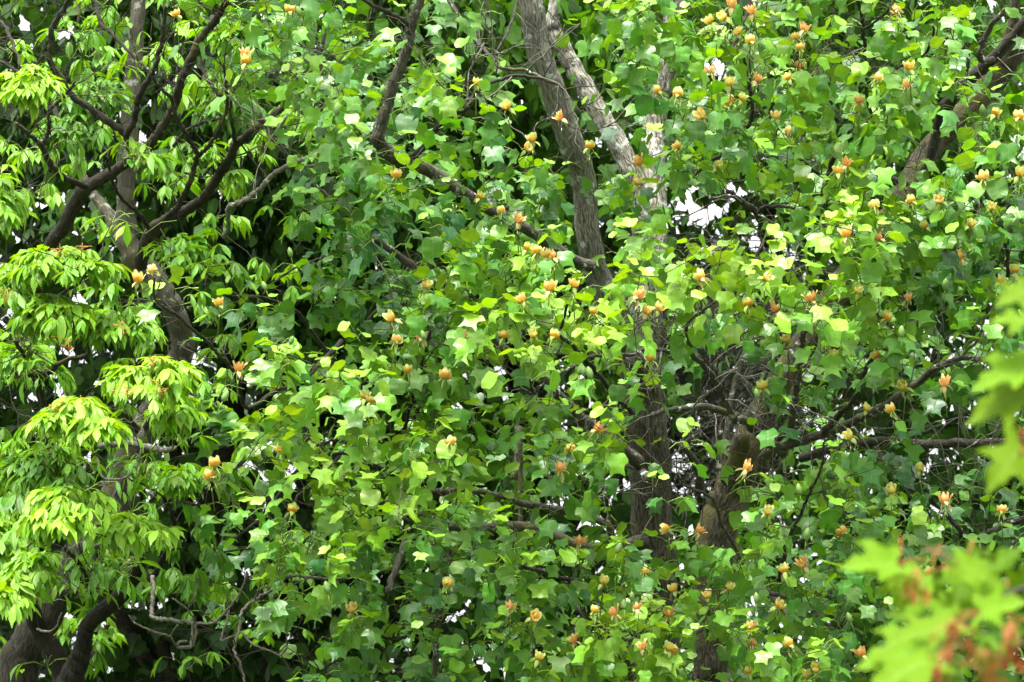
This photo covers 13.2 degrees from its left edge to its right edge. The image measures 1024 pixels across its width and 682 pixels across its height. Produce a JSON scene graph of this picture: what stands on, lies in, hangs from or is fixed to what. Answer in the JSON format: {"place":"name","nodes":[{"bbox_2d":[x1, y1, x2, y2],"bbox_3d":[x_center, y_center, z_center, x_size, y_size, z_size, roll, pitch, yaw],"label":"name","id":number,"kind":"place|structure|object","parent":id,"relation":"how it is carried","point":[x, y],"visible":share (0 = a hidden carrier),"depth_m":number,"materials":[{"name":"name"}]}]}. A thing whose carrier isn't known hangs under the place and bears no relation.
{"place":"outdoors","nodes":[
{"label":"outdoors","id":0,"kind":"place"},
{"bbox_2d":[0,0,1023,677],"label":"sky","id":1,"kind":"structure","parent":0,"point":[712,210],"materials":[{"name":"white"}]},
{"bbox_3d":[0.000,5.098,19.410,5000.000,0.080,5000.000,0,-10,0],"label":"ground","id":2,"kind":"structure","parent":0,"visible":0},
{"bbox_2d":[0,459,256,681],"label":"chestnut tree","id":3,"kind":"object","parent":2,"relation":"on","point":[73,667],"visible":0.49,"depth_m":20.98,"materials":[{"name":"green plant"}]},
{"bbox_2d":[0,0,355,681],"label":"chestnut tree","id":4,"kind":"object","parent":2,"relation":"on","point":[104,516],"visible":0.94,"depth_m":20.65,"materials":[{"name":"green plant"}]},
{"bbox_2d":[0,289,483,681],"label":"broadleaf tree","id":5,"kind":"object","parent":2,"relation":"on","point":[124,665],"visible":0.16,"depth_m":26.31,"materials":[{"name":"green plant"}]},
{"bbox_2d":[0,0,497,681],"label":"broadleaf tree","id":6,"kind":"object","parent":2,"relation":"on","point":[262,240],"visible":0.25,"depth_m":25.36,"materials":[{"name":"green plant"}]},
{"bbox_2d":[109,0,879,681],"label":"tulip tree","id":7,"kind":"object","parent":2,"relation":"on","point":[423,448],"visible":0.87,"depth_m":20.06,"materials":[{"name":"green plant"}]},
{"bbox_2d":[251,0,1023,681],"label":"broadleaf tree","id":8,"kind":"object","parent":2,"relation":"on","point":[529,94],"visible":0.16,"depth_m":26.09,"materials":[{"name":"green plant"}]},
{"bbox_2d":[551,194,867,681],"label":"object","id":9,"kind":"object","parent":2,"relation":"on","point":[715,399],"visible":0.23,"depth_m":26.48,"materials":[{"name":"green plant"}]},
{"bbox_2d":[444,0,1023,681],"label":"tulip tree","id":10,"kind":"object","parent":2,"relation":"on","point":[896,236],"visible":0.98,"depth_m":19.77,"materials":[{"name":"green plant"}]},
{"bbox_2d":[616,0,1023,681],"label":"broadleaf tree","id":11,"kind":"object","parent":2,"relation":"on","point":[970,518],"visible":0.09,"depth_m":26.49,"materials":[{"name":"green plant"}]},
{"bbox_2d":[837,277,1023,681],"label":"maple tree","id":12,"kind":"object","parent":2,"relation":"on","point":[974,580],"visible":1,"depth_m":7.43,"materials":[{"name":"green plant"}]}
]}

